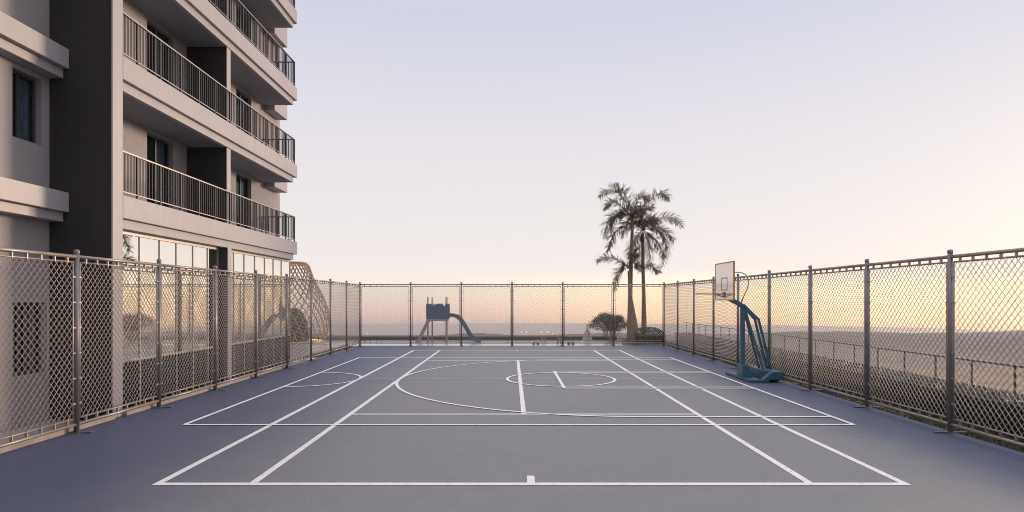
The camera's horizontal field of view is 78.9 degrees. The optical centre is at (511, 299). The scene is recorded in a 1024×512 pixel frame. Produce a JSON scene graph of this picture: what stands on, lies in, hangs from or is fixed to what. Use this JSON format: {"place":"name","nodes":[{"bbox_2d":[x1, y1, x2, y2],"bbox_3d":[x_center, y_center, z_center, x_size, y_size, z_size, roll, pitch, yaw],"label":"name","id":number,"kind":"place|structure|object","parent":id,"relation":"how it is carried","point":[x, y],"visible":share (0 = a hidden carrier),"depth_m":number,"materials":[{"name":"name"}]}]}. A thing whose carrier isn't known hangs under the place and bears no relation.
{"place":"outdoors","nodes":[
{"label":"outdoors","id":0,"kind":"place"},
{"bbox_2d":[0,340,632,443],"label":"terrace paving","id":1,"kind":"structure","parent":0,"point":[15,431],"depth_m":36.64,"materials":[{"name":"concrete"}]},
{"bbox_2d":[0,0,296,432],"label":"apartment building","id":2,"kind":"structure","parent":1,"relation":"on","point":[142,130],"depth_m":15.53,"materials":[{"name":"grey paint"}]},
{"bbox_2d":[12,70,35,143],"bbox_3d":[-10.745,-4.110,13.300,0.530,1.640,1.000,0,0,0],"label":"window","id":3,"kind":"structure","parent":2,"relation":"in","point":[23,87],"depth_m":13.57,"materials":[{"name":"blue"}]},
{"bbox_2d":[13,302,40,376],"bbox_3d":[-10.745,0.845,13.390,0.530,1.770,1.140,0,0,0],"label":"window","id":4,"kind":"structure","parent":2,"relation":"in","point":[15,308],"depth_m":13.75,"materials":[{"name":"grey"}]},
{"bbox_2d":[147,133,168,206],"bbox_3d":[-10.745,-3.610,18.345,0.530,2.560,1.550,0,0,0],"label":"balcony door","id":5,"kind":"structure","parent":2,"relation":"in","point":[157,149],"depth_m":18.92,"materials":[{"name":"grey glass"}]},
{"bbox_2d":[147,22,168,84],"bbox_3d":[-10.745,-6.820,18.345,0.530,2.560,1.550,0,0,0],"label":"balcony door","id":6,"kind":"structure","parent":2,"relation":"in","point":[151,28],"depth_m":18.82,"materials":[{"name":"grey glass"}]},
{"bbox_2d":[123,231,218,409],"bbox_3d":[-9.270,0.515,16.995,0.080,4.330,5.320,0,0,0],"label":"shopfront window","id":7,"kind":"structure","parent":2,"relation":"in","point":[136,246],"depth_m":16.81,"materials":[{"name":"clear glass"}]},
{"bbox_2d":[236,7,246,38],"bbox_3d":[-10.745,-10.030,24.075,0.530,2.560,1.550,0,0,0],"label":"balcony door","id":8,"kind":"structure","parent":2,"relation":"in","point":[237,7],"depth_m":24.70,"materials":[{"name":"grey glass"}]},
{"bbox_2d":[236,174,247,228],"bbox_3d":[-10.745,-3.610,24.075,0.530,2.560,1.550,0,0,0],"label":"balcony door","id":9,"kind":"structure","parent":2,"relation":"in","point":[241,182],"depth_m":24.70,"materials":[{"name":"grey glass"}]},
{"bbox_2d":[236,90,247,133],"bbox_3d":[-10.745,-6.820,24.075,0.530,2.560,1.550,0,0,0],"label":"balcony door","id":10,"kind":"structure","parent":2,"relation":"in","point":[241,96],"depth_m":24.68,"materials":[{"name":"grey glass"}]},
{"bbox_2d":[232,250,290,378],"bbox_3d":[-9.270,0.515,23.003,0.080,4.330,6.095,0,0,0],"label":"shopfront window","id":11,"kind":"structure","parent":2,"relation":"in","point":[241,261],"depth_m":22.90,"materials":[{"name":"clear glass"}]},
{"bbox_2d":[291,308,309,342],"bbox_3d":[-13.866,1.637,39.501,2.232,2.245,2.235,0,0,0],"label":"round shrub","id":12,"kind":"object","parent":1,"relation":"on","point":[303,328],"visible":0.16,"depth_m":38.97,"materials":[{"name":"green plant"}]},
{"bbox_2d":[291,261,328,343],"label":"lattice pavilion","id":13,"kind":"structure","parent":1,"relation":"on","point":[304,264],"depth_m":38.89,"materials":[{"name":"brown"}]},
{"bbox_2d":[416,297,481,341],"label":"play tower","id":14,"kind":"structure","parent":1,"relation":"on","point":[444,318],"depth_m":39.02,"materials":[{"name":"metal"}]},
{"bbox_2d":[582,325,591,340],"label":"stone finial","id":15,"kind":"object","parent":1,"relation":"on","point":[588,335],"visible":0.84,"depth_m":40.81,"materials":[{"name":"grey stone"}]},
{"bbox_2d":[586,311,626,340],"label":"shrub","id":16,"kind":"object","parent":1,"relation":"on","point":[607,322],"visible":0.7,"depth_m":40.57,"materials":[{"name":"green plant"}]},
{"bbox_2d":[313,336,616,339],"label":"parapet","id":17,"kind":"structure","parent":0,"point":[487,338],"depth_m":41.65,"materials":[{"name":"concrete"}]},
{"bbox_2d":[0,346,1023,511],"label":"court","id":18,"kind":"object","parent":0,"point":[511,429],"visible":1,"depth_m":11.24,"materials":[{"name":"plastic"}]},
{"bbox_2d":[0,366,284,453],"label":"kerb","id":19,"kind":"structure","parent":18,"relation":"on","point":[49,436],"depth_m":13.71,"materials":[{"name":"concrete"}]},
{"bbox_2d":[0,247,359,447],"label":"chain link fence","id":20,"kind":"object","parent":18,"relation":"on","point":[76,318],"visible":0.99,"depth_m":15.31,"materials":[{"name":"metal"}]},
{"bbox_2d":[359,282,664,345],"bbox_3d":[0.045,0.835,35.900,17.790,3.690,0.660,0,0,0],"label":"chain link fence","id":21,"kind":"object","parent":18,"relation":"on","point":[460,309],"visible":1,"depth_m":35.89,"materials":[{"name":"metal"}]},
{"bbox_2d":[696,261,782,382],"bbox_3d":[7.487,0.713,21.100,2.547,3.925,2.300,0,0,0],"label":"basketball hoop","id":22,"kind":"object","parent":18,"relation":"on","point":[725,272],"visible":1,"depth_m":20.86,"materials":[{"name":"teal paint"}]},
{"bbox_2d":[664,248,1023,446],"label":"chain link fence","id":23,"kind":"object","parent":18,"relation":"on","point":[950,312],"visible":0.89,"depth_m":15.25,"materials":[{"name":"metal"}]},
{"bbox_2d":[280,0,1023,329],"label":"sky","id":24,"kind":"structure","parent":0,"point":[437,141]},
{"bbox_2d":[308,323,1018,334],"bbox_3d":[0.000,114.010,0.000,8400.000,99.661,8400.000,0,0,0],"label":"sea","id":25,"kind":"structure","parent":0,"point":[491,330],"depth_m":1783.26,"materials":[{"name":"grey liquid"}]},
{"bbox_2d":[304,340,1023,452],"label":"lawn ground","id":26,"kind":"structure","parent":0,"point":[895,413],"depth_m":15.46,"materials":[{"name":"plant"}]},
{"bbox_2d":[595,249,661,340],"bbox_3d":[7.488,-0.354,39.455,4.453,5.945,1.689,0,0,-9],"label":"palm tree","id":27,"kind":"object","parent":26,"relation":"on","point":[635,254],"visible":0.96,"depth_m":39.24,"materials":[{"name":"green plant"}]},
{"bbox_2d":[597,182,672,339],"bbox_3d":[8.054,-2.531,40.139,5.148,10.380,3.160,0,0,0],"label":"palm tree","id":28,"kind":"object","parent":26,"relation":"on","point":[637,209],"visible":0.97,"depth_m":39.91,"materials":[{"name":"green plant"}]},
{"bbox_2d":[633,327,665,341],"bbox_3d":[8.673,2.227,39.600,1.944,0.989,2.092,0,0,0],"label":"hedge","id":29,"kind":"object","parent":26,"relation":"on","point":[642,334],"visible":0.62,"depth_m":38.69,"materials":[{"name":"green plant"}]},
{"bbox_2d":[618,211,685,333],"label":"palm tree","id":30,"kind":"object","parent":26,"relation":"on","point":[641,223],"visible":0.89,"depth_m":40.80,"materials":[{"name":"green plant"}]},
{"bbox_2d":[671,346,916,417],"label":"leaves","id":31,"kind":"object","parent":26,"relation":"on","point":[831,394],"visible":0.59,"depth_m":16.30,"materials":[{"name":"green plant"}]},
{"bbox_2d":[674,332,1023,436],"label":"hedge","id":32,"kind":"object","parent":26,"relation":"on","point":[1008,409],"visible":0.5,"depth_m":15.76,"materials":[{"name":"green plant"}]},
{"bbox_2d":[685,322,1023,392],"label":"terrace railing","id":33,"kind":"object","parent":26,"relation":"on","point":[1014,374],"visible":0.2,"depth_m":17.97,"materials":[{"name":"grey metal"}]},
{"bbox_2d":[313,330,1023,396],"bbox_3d":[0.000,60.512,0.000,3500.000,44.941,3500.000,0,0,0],"label":"land","id":34,"kind":"structure","parent":0,"point":[1002,356],"depth_m":697.57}
]}

